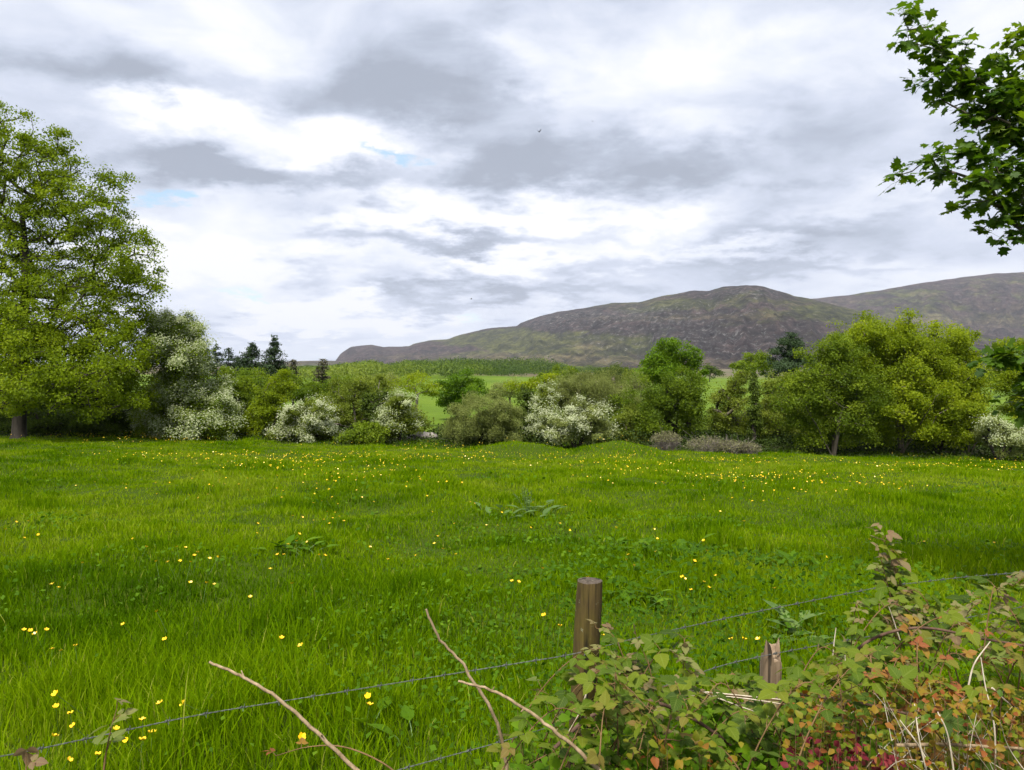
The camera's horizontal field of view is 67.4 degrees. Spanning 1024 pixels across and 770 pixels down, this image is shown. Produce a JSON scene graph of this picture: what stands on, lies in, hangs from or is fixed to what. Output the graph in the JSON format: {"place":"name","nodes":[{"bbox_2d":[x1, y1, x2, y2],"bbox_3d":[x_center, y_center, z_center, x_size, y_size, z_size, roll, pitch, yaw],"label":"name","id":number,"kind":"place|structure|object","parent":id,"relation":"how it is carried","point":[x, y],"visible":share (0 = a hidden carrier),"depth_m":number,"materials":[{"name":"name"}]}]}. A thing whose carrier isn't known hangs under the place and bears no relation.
{"place":"outdoors","nodes":[
{"label":"outdoors","id":0,"kind":"place"},
{"bbox_2d":[37,361,392,366],"bbox_3d":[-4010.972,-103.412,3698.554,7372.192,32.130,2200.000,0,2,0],"label":"land","id":1,"kind":"structure","parent":0,"point":[313,363],"depth_m":3075.39,"materials":[{"name":"plant"}]},
{"bbox_2d":[0,367,1023,769],"bbox_3d":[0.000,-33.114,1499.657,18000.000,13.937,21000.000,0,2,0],"label":"ground","id":2,"kind":"structure","parent":0,"point":[430,409],"depth_m":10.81,"materials":[{"name":"plant"}]},
{"bbox_2d":[0,407,86,434],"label":"holly bush","id":3,"kind":"object","parent":2,"relation":"on","point":[34,425],"visible":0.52,"depth_m":35.90,"materials":[{"name":"green plant"}]},
{"bbox_2d":[41,380,97,415],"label":"hedge thicket","id":4,"kind":"object","parent":2,"relation":"on","point":[72,406],"visible":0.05,"depth_m":41.51,"materials":[{"name":"green plant"}]},
{"bbox_2d":[0,100,171,438],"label":"sycamore tree","id":5,"kind":"object","parent":2,"relation":"on","point":[22,335],"visible":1,"depth_m":31.79,"materials":[{"name":"green plant"}]},
{"bbox_2d":[60,400,156,435],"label":"elder bush","id":6,"kind":"object","parent":2,"relation":"on","point":[109,420],"visible":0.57,"depth_m":35.82,"materials":[{"name":"green plant"}]},
{"bbox_2d":[85,698,137,769],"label":"bramble","id":7,"kind":"object","parent":2,"relation":"on","point":[117,736],"visible":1,"depth_m":1.95,"materials":[{"name":"plant"}]},
{"bbox_2d":[122,305,248,441],"bbox_3d":[-14.823,-0.433,34.520,6.180,6.457,4.781,0,2,0],"label":"hawthorn tree","id":8,"kind":"object","parent":2,"relation":"on","point":[193,405],"visible":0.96,"depth_m":33.93,"materials":[{"name":"green plant"}]},
{"bbox_2d":[208,344,226,378],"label":"pine tree","id":9,"kind":"object","parent":2,"relation":"on","point":[218,354],"visible":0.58,"depth_m":91.76,"materials":[{"name":"green plant"}]},
{"bbox_2d":[214,347,239,379],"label":"pine tree","id":10,"kind":"object","parent":2,"relation":"on","point":[231,357],"visible":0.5,"depth_m":91.79,"materials":[{"name":"green plant"}]},
{"bbox_2d":[216,365,258,423],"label":"elder bush","id":11,"kind":"object","parent":2,"relation":"on","point":[241,385],"visible":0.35,"depth_m":37.18,"materials":[{"name":"green plant"}]},
{"bbox_2d":[233,340,266,372],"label":"pine tree","id":12,"kind":"object","parent":2,"relation":"on","point":[248,358],"visible":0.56,"depth_m":79.52,"materials":[{"name":"green plant"}]},
{"bbox_2d":[237,371,283,424],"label":"shrub","id":13,"kind":"object","parent":2,"relation":"on","point":[259,384],"visible":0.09,"depth_m":41.60,"materials":[{"name":"green plant"}]},
{"bbox_2d":[234,368,300,436],"bbox_3d":[-11.652,0.866,36.511,3.142,3.372,2.035,0,2,0],"label":"shrub","id":14,"kind":"object","parent":2,"relation":"on","point":[272,403],"visible":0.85,"depth_m":36.22,"materials":[{"name":"green plant"}]},
{"bbox_2d":[257,335,290,381],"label":"spruce tree","id":15,"kind":"object","parent":2,"relation":"on","point":[272,352],"visible":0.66,"depth_m":77.64,"materials":[{"name":"green plant"}]},
{"bbox_2d":[209,661,359,769],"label":"dead stick","id":16,"kind":"object","parent":2,"relation":"on","point":[317,733],"visible":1,"depth_m":1.97,"materials":[{"name":"wood"}]},
{"bbox_2d":[236,367,343,404],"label":"shrub","id":17,"kind":"object","parent":2,"relation":"on","point":[312,387],"visible":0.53,"depth_m":54.03,"materials":[{"name":"green plant"}]},
{"bbox_2d":[282,359,303,407],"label":"spruce tree","id":18,"kind":"object","parent":2,"relation":"on","point":[294,362],"visible":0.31,"depth_m":67.96,"materials":[{"name":"green plant"}]},
{"bbox_2d":[251,534,337,556],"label":"dock plant","id":19,"kind":"object","parent":2,"relation":"on","point":[291,539],"visible":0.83,"depth_m":8.18,"materials":[{"name":"green plant"}]},
{"bbox_2d":[264,393,344,442],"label":"hawthorn bush","id":20,"kind":"object","parent":2,"relation":"on","point":[303,422],"visible":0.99,"depth_m":35.10,"materials":[{"name":"white plant"}]},
{"bbox_2d":[311,359,331,403],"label":"pine tree","id":21,"kind":"object","parent":2,"relation":"on","point":[321,368],"visible":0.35,"depth_m":59.91,"materials":[{"name":"green plant"}]},
{"bbox_2d":[262,737,392,769],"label":"bramble","id":22,"kind":"object","parent":2,"relation":"on","point":[302,740],"visible":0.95,"depth_m":2.18,"materials":[{"name":"plant"}]},
{"bbox_2d":[327,373,359,391],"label":"field bush","id":23,"kind":"object","parent":2,"relation":"on","point":[345,378],"visible":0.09,"depth_m":109.79,"materials":[{"name":"green plant"}]},
{"bbox_2d":[309,373,399,429],"bbox_3d":[-7.972,1.070,40.184,5.185,3.406,3.573,0,2,0],"label":"willow bush","id":24,"kind":"object","parent":2,"relation":"on","point":[343,405],"visible":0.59,"depth_m":39.94,"materials":[{"name":"green plant"}]},
{"bbox_2d":[331,420,390,445],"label":"elder bush","id":25,"kind":"object","parent":2,"relation":"on","point":[375,433],"visible":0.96,"depth_m":34.81,"materials":[{"name":"green plant"}]},
{"bbox_2d":[343,373,384,394],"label":"field bush","id":26,"kind":"object","parent":2,"relation":"on","point":[375,381],"visible":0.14,"depth_m":119.57,"materials":[{"name":"green plant"}]},
{"bbox_2d":[359,387,389,422],"bbox_3d":[-6.687,1.448,37.538,1.532,2.667,1.133,0,2,0],"label":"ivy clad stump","id":27,"kind":"object","parent":2,"relation":"on","point":[369,402],"visible":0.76,"depth_m":37.47,"materials":[{"name":"green plant"}]},
{"bbox_2d":[352,696,413,742],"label":"dock plant","id":28,"kind":"object","parent":2,"relation":"on","point":[405,710],"visible":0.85,"depth_m":3.62,"materials":[{"name":"green plant"}]},
{"bbox_2d":[362,370,405,388],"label":"field bush","id":29,"kind":"object","parent":2,"relation":"on","point":[393,377],"visible":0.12,"depth_m":148.30,"materials":[{"name":"green plant"}]},
{"bbox_2d":[344,391,434,434],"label":"hedge thicket","id":30,"kind":"object","parent":2,"relation":"on","point":[421,417],"visible":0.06,"depth_m":42.43,"materials":[{"name":"green plant"}]},
{"bbox_2d":[370,387,423,440],"bbox_3d":[-5.433,1.377,36.155,2.841,2.824,2.326,0,2,0],"label":"hawthorn tree","id":31,"kind":"object","parent":2,"relation":"on","point":[397,406],"visible":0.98,"depth_m":35.80,"materials":[{"name":"white plant"}]},
{"bbox_2d":[385,370,442,414],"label":"ash tree","id":32,"kind":"object","parent":2,"relation":"on","point":[426,391],"visible":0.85,"depth_m":59.38,"materials":[{"name":"green plant"}]},
{"bbox_2d":[264,356,638,379],"bbox_3d":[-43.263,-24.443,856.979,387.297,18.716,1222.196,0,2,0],"label":"woods","id":33,"kind":"object","parent":2,"relation":"on","point":[491,367],"visible":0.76,"depth_m":326.41,"materials":[{"name":"plant"}]},
{"bbox_2d":[431,368,488,415],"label":"oak tree","id":34,"kind":"object","parent":2,"relation":"on","point":[456,387],"visible":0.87,"depth_m":66.64,"materials":[{"name":"green plant"}]},
{"bbox_2d":[438,391,526,444],"bbox_3d":[-1.334,1.611,36.200,4.136,2.751,3.636,0,2,0],"label":"willow bush","id":35,"kind":"object","parent":2,"relation":"on","point":[494,422],"visible":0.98,"depth_m":35.45,"materials":[{"name":"green plant"}]},
{"bbox_2d":[482,376,521,413],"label":"willow bush","id":36,"kind":"object","parent":2,"relation":"on","point":[493,393],"visible":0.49,"depth_m":74.86,"materials":[{"name":"green plant"}]},
{"bbox_2d":[0,445,1023,769],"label":"weeds","id":37,"kind":"object","parent":2,"relation":"on","point":[634,609],"visible":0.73,"depth_m":5.76,"materials":[{"name":"green plant"}]},
{"bbox_2d":[0,571,1023,769],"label":"wire fence","id":38,"kind":"object","parent":2,"relation":"on","point":[588,604],"visible":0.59,"depth_m":2.89,"materials":[{"name":"wood"}]},
{"bbox_2d":[12,746,47,769],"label":"bramble","id":39,"kind":"object","parent":38,"relation":"attached to","point":[28,758],"visible":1,"depth_m":1.79,"materials":[{"name":"plant"}]},
{"bbox_2d":[0,412,1023,461],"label":"undergrowth","id":40,"kind":"object","parent":2,"relation":"on","point":[761,441],"visible":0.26,"depth_m":36.28,"materials":[{"name":"plant"}]},
{"bbox_2d":[11,431,1022,482],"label":"distant buttercups","id":41,"kind":"object","parent":2,"relation":"on","point":[525,459],"visible":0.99,"depth_m":21.75,"materials":[{"name":"yellow plant"}]},
{"bbox_2d":[475,487,567,519],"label":"dock plant","id":42,"kind":"object","parent":2,"relation":"on","point":[546,510],"visible":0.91,"depth_m":12.44,"materials":[{"name":"green plant"}]},
{"bbox_2d":[514,383,540,440],"bbox_3d":[0.691,1.448,38.460,2.244,3.086,1.454,1,2,20],"label":"holly tree","id":43,"kind":"object","parent":2,"relation":"on","point":[526,395],"visible":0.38,"depth_m":38.26,"materials":[{"name":"green plant"}]},
{"bbox_2d":[503,373,564,396],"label":"sallow bush","id":44,"kind":"object","parent":2,"relation":"on","point":[533,384],"visible":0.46,"depth_m":49.78,"materials":[{"name":"green plant"}]},
{"bbox_2d":[519,379,562,441],"bbox_3d":[1.390,1.275,37.368,2.260,3.226,2.133,-1,2,-22],"label":"hawthorn tree","id":45,"kind":"object","parent":2,"relation":"on","point":[550,403],"visible":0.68,"depth_m":37.23,"materials":[{"name":"white plant"}]},
{"bbox_2d":[535,364,579,384],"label":"field bush","id":46,"kind":"object","parent":2,"relation":"on","point":[557,370],"visible":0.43,"depth_m":139.66,"materials":[{"name":"green plant"}]},
{"bbox_2d":[479,658,672,769],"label":"bramble","id":47,"kind":"object","parent":2,"relation":"on","point":[606,699],"visible":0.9,"depth_m":2.11,"materials":[{"name":"plant"}]},
{"bbox_2d":[425,609,508,769],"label":"dead stick","id":48,"kind":"object","parent":47,"relation":"on","point":[478,689],"visible":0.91,"depth_m":2.12,"materials":[{"name":"wood"}]},
{"bbox_2d":[458,680,600,769],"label":"dead stick","id":49,"kind":"object","parent":47,"relation":"on","point":[566,740],"visible":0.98,"depth_m":2.01,"materials":[{"name":"wood"}]},
{"bbox_2d":[532,393,621,447],"bbox_3d":[2.932,1.703,34.439,4.198,2.726,3.131,0,2,0],"label":"hawthorn bush","id":50,"kind":"object","parent":2,"relation":"on","point":[573,426],"visible":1,"depth_m":34.05,"materials":[{"name":"white plant"}]},
{"bbox_2d":[486,619,670,769],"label":"bramble","id":51,"kind":"object","parent":2,"relation":"on","point":[632,663],"visible":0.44,"depth_m":2.72,"materials":[{"name":"plant"}]},
{"bbox_2d":[536,366,653,428],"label":"willow tree","id":52,"kind":"object","parent":2,"relation":"on","point":[598,388],"visible":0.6,"depth_m":43.73,"materials":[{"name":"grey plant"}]},
{"bbox_2d":[592,362,630,381],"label":"field bush","id":53,"kind":"object","parent":2,"relation":"on","point":[616,367],"visible":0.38,"depth_m":148.47,"materials":[{"name":"green plant"}]},
{"bbox_2d":[579,393,649,435],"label":"hedge thicket","id":54,"kind":"object","parent":2,"relation":"on","point":[615,400],"visible":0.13,"depth_m":42.19,"materials":[{"name":"green plant"}]},
{"bbox_2d":[601,400,652,443],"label":"shrub","id":55,"kind":"object","parent":2,"relation":"on","point":[625,425],"visible":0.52,"depth_m":38.41,"materials":[{"name":"green plant"}]},
{"bbox_2d":[620,365,656,395],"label":"field bush","id":56,"kind":"object","parent":2,"relation":"on","point":[631,371],"visible":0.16,"depth_m":120.06,"materials":[{"name":"green plant"}]},
{"bbox_2d":[569,571,710,614],"bbox_3d":[0.988,1.665,6.288,1.038,0.169,1.054,0,2,0],"label":"dock plant","id":57,"kind":"object","parent":2,"relation":"on","point":[631,592],"visible":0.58,"depth_m":6.13,"materials":[{"name":"green plant"}]},
{"bbox_2d":[608,536,676,554],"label":"dock plant","id":58,"kind":"object","parent":2,"relation":"on","point":[640,541],"visible":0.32,"depth_m":8.85,"materials":[{"name":"green plant"}]},
{"bbox_2d":[534,666,789,769],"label":"bramble","id":59,"kind":"object","parent":2,"relation":"on","point":[682,686],"visible":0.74,"depth_m":2.26,"materials":[{"name":"plant"}]},
{"bbox_2d":[620,365,712,443],"bbox_3d":[7.720,1.074,38.445,4.550,4.159,3.128,0,2,0],"label":"alder tree","id":60,"kind":"object","parent":2,"relation":"on","point":[686,406],"visible":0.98,"depth_m":37.90,"materials":[{"name":"green plant"}]},
{"bbox_2d":[651,430,682,451],"bbox_3d":[6.579,2.437,33.120,1.524,1.301,1.562,-1,2,-32],"label":"brushwood heap","id":61,"kind":"object","parent":2,"relation":"on","point":[662,438],"visible":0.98,"depth_m":32.95,"materials":[{"name":"plant"}]},
{"bbox_2d":[627,337,709,395],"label":"ash tree","id":62,"kind":"object","parent":2,"relation":"on","point":[665,358],"visible":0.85,"depth_m":49.33,"materials":[{"name":"green plant"}]},
{"bbox_2d":[623,533,719,561],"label":"dock plant","id":63,"kind":"object","parent":2,"relation":"on","point":[682,542],"visible":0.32,"depth_m":8.23,"materials":[{"name":"green plant"}]},
{"bbox_2d":[619,730,743,769],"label":"herb patch","id":64,"kind":"object","parent":2,"relation":"on","point":[678,764],"visible":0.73,"depth_m":2.13,"materials":[{"name":"plant"}]},
{"bbox_2d":[648,407,722,440],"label":"hedge thicket","id":65,"kind":"object","parent":2,"relation":"on","point":[674,422],"visible":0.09,"depth_m":42.11,"materials":[{"name":"green plant"}]},
{"bbox_2d":[512,629,875,769],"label":"bramble","id":66,"kind":"object","parent":2,"relation":"on","point":[662,659],"visible":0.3,"depth_m":2.54,"materials":[{"name":"plant"}]},
{"bbox_2d":[553,699,755,769],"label":"bramble cane","id":67,"kind":"object","parent":66,"relation":"on","point":[592,715],"visible":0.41,"depth_m":2.40,"materials":[{"name":"plant"}]},
{"bbox_2d":[508,700,886,769],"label":"herb patch","id":68,"kind":"object","parent":2,"relation":"on","point":[555,761],"visible":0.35,"depth_m":2.35,"materials":[{"name":"plant"}]},
{"bbox_2d":[702,363,725,381],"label":"oak tree","id":69,"kind":"object","parent":2,"relation":"on","point":[715,371],"visible":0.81,"depth_m":299.52,"materials":[{"name":"green plant"}]},
{"bbox_2d":[683,430,761,454],"bbox_3d":[8.909,2.644,32.434,3.406,1.466,2.093,0,2,0],"label":"brushwood heap","id":70,"kind":"object","parent":2,"relation":"on","point":[718,445],"visible":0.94,"depth_m":32.38,"materials":[{"name":"plant"}]},
{"bbox_2d":[705,367,755,438],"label":"olive bush","id":71,"kind":"object","parent":2,"relation":"on","point":[723,415],"visible":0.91,"depth_m":39.69,"materials":[{"name":"green plant"}]},
{"bbox_2d":[697,398,784,443],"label":"hedge thicket","id":72,"kind":"object","parent":2,"relation":"on","point":[744,415],"visible":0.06,"depth_m":42.47,"materials":[{"name":"green plant"}]},
{"bbox_2d":[728,349,775,404],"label":"oak tree","id":73,"kind":"object","parent":2,"relation":"on","point":[755,362],"visible":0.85,"depth_m":99.30,"materials":[{"name":"green plant"}]},
{"bbox_2d":[746,372,766,443],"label":"ivy clad tree","id":74,"kind":"object","parent":2,"relation":"on","point":[755,424],"visible":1,"depth_m":38.41,"materials":[{"name":"green plant"}]},
{"bbox_2d":[741,371,810,443],"bbox_3d":[13.689,1.287,39.880,3.404,4.043,2.692,0,2,0],"label":"olive bush","id":75,"kind":"object","parent":2,"relation":"on","point":[767,414],"visible":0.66,"depth_m":39.66,"materials":[{"name":"green plant"}]},
{"bbox_2d":[764,332,814,379],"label":"pine tree","id":76,"kind":"object","parent":2,"relation":"on","point":[789,361],"visible":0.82,"depth_m":94.42,"materials":[{"name":"green plant"}]},
{"bbox_2d":[763,599,833,643],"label":"dock plant","id":77,"kind":"object","parent":2,"relation":"on","point":[782,613],"visible":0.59,"depth_m":5.33,"materials":[{"name":"green plant"}]},
{"bbox_2d":[764,409,849,446],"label":"hedge thicket","id":78,"kind":"object","parent":2,"relation":"on","point":[800,431],"visible":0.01,"depth_m":41.83,"materials":[{"name":"green plant"}]},
{"bbox_2d":[762,548,863,570],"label":"dock plant","id":79,"kind":"object","parent":2,"relation":"on","point":[782,553],"visible":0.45,"depth_m":7.94,"materials":[{"name":"green plant"}]},
{"bbox_2d":[780,729,876,769],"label":"red leaved plant","id":80,"kind":"object","parent":2,"relation":"on","point":[863,755],"visible":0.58,"depth_m":2.10,"materials":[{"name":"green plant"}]},
{"bbox_2d":[764,331,898,455],"bbox_3d":[14.590,0.475,35.795,5.975,5.975,4.069,0,2,0],"label":"alder tree","id":81,"kind":"object","parent":2,"relation":"on","point":[815,386],"visible":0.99,"depth_m":35.04,"materials":[{"name":"green plant"}]},
{"bbox_2d":[694,637,979,769],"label":"bramble","id":82,"kind":"object","parent":2,"relation":"on","point":[879,653],"visible":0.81,"depth_m":2.19,"materials":[{"name":"plant"}]},
{"bbox_2d":[569,690,789,729],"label":"dead stalks","id":83,"kind":"object","parent":82,"relation":"on","point":[726,701],"visible":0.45,"depth_m":2.53,"materials":[{"name":"plant"}]},
{"bbox_2d":[821,608,900,748],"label":"dead stalks","id":84,"kind":"object","parent":2,"relation":"on","point":[833,653],"visible":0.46,"depth_m":2.63,"materials":[{"name":"plant"}]},
{"bbox_2d":[736,610,1023,769],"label":"bramble","id":85,"kind":"object","parent":2,"relation":"on","point":[1016,658],"visible":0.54,"depth_m":2.41,"materials":[{"name":"plant"}]},
{"bbox_2d":[699,692,846,711],"bbox_3d":[0.855,1.075,2.630,0.558,0.051,0.056,0,2,5],"label":"bramble cane","id":86,"kind":"object","parent":85,"relation":"on","point":[775,700],"visible":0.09,"depth_m":2.63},
{"bbox_2d":[896,743,1023,749],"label":"bramble cane","id":87,"kind":"object","parent":85,"relation":"on","point":[943,745],"visible":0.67,"depth_m":2.12,"materials":[{"name":"plant"}]},
{"bbox_2d":[870,752,906,769],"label":"red leaved plant","id":88,"kind":"object","parent":2,"relation":"on","point":[888,759],"visible":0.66,"depth_m":2.12,"materials":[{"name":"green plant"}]},
{"bbox_2d":[820,307,970,453],"bbox_3d":[17.858,-0.149,36.524,6.428,7.150,5.333,0,2,0],"label":"ash tree","id":89,"kind":"object","parent":2,"relation":"on","point":[894,344],"visible":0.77,"depth_m":35.55,"materials":[{"name":"green plant"}]},
{"bbox_2d":[865,523,932,678],"bbox_3d":[1.618,1.008,3.226,0.360,0.858,0.227,-2,2,-45],"label":"bramble","id":90,"kind":"object","parent":2,"relation":"on","point":[892,574],"visible":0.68,"depth_m":3.20,"materials":[{"name":"plant"}]},
{"bbox_2d":[777,684,1023,769],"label":"herb patch","id":91,"kind":"object","parent":2,"relation":"on","point":[925,716],"visible":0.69,"depth_m":2.12,"materials":[{"name":"plant"}]},
{"bbox_2d":[800,693,1022,754],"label":"bramble cane","id":92,"kind":"object","parent":91,"relation":"on","point":[866,704],"visible":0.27,"depth_m":2.36,"materials":[{"name":"plant"}]},
{"bbox_2d":[781,586,1021,757],"bbox_3d":[1.503,1.191,3.087,1.287,0.875,1.063,0,2,0],"label":"bramble","id":93,"kind":"object","parent":2,"relation":"on","point":[879,620],"visible":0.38,"depth_m":2.99,"materials":[{"name":"plant"}]},
{"bbox_2d":[869,671,960,769],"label":"herb patch","id":94,"kind":"object","parent":2,"relation":"on","point":[902,692],"visible":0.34,"depth_m":2.55,"materials":[{"name":"plant"}]},
{"bbox_2d":[847,570,1023,760],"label":"bramble","id":95,"kind":"object","parent":2,"relation":"on","point":[998,651],"visible":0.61,"depth_m":2.90,"materials":[{"name":"plant"}]},
{"bbox_2d":[836,626,1023,676],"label":"bramble cane","id":96,"kind":"object","parent":95,"relation":"attached to","point":[859,647],"visible":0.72,"depth_m":2.77,"materials":[{"name":"plant"}]},
{"bbox_2d":[851,641,1023,769],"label":"dead stalks","id":97,"kind":"object","parent":2,"relation":"on","point":[920,747],"visible":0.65,"depth_m":2.13,"materials":[{"name":"plant"}]},
{"bbox_2d":[894,320,994,453],"bbox_3d":[20.606,0.138,37.349,5.056,6.665,3.692,0,2,0],"label":"ash tree","id":98,"kind":"object","parent":2,"relation":"on","point":[961,343],"visible":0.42,"depth_m":36.60,"materials":[{"name":"green plant"}]},
{"bbox_2d":[877,0,1023,429],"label":"sycamore tree","id":99,"kind":"object","parent":2,"relation":"on","point":[1004,98],"visible":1,"depth_m":6.11,"materials":[{"name":"green plant"}]},
{"bbox_2d":[938,400,997,455],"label":"sallow bush","id":100,"kind":"object","parent":2,"relation":"on","point":[976,407],"visible":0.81,"depth_m":35.80,"materials":[{"name":"green plant"}]},
{"bbox_2d":[978,365,1008,397],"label":"field bush","id":101,"kind":"object","parent":2,"relation":"on","point":[991,378],"visible":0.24,"depth_m":129.03,"materials":[{"name":"green plant"}]},
{"bbox_2d":[966,410,1023,460],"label":"hawthorn bush","id":102,"kind":"object","parent":2,"relation":"on","point":[999,433],"visible":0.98,"depth_m":34.35,"materials":[{"name":"white plant"}]},
{"bbox_2d":[983,325,1023,419],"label":"sycamore tree","id":103,"kind":"object","parent":2,"relation":"on","point":[1002,386],"visible":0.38,"depth_m":43.57,"materials":[{"name":"green plant"}]},
{"bbox_2d":[0,0,1023,362],"label":"sky","id":104,"kind":"structure","parent":0,"point":[327,178],"materials":[{"name":"white"}]},
{"bbox_2d":[336,285,1021,368],"bbox_3d":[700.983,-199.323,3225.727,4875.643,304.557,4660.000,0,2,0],"label":"hill","id":105,"kind":"structure","parent":0,"point":[724,327],"depth_m":2273.03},
{"bbox_2d":[813,272,1023,338],"bbox_3d":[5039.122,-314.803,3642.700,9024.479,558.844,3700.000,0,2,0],"label":"hill","id":106,"kind":"structure","parent":0,"point":[990,304],"depth_m":3540.26,"materials":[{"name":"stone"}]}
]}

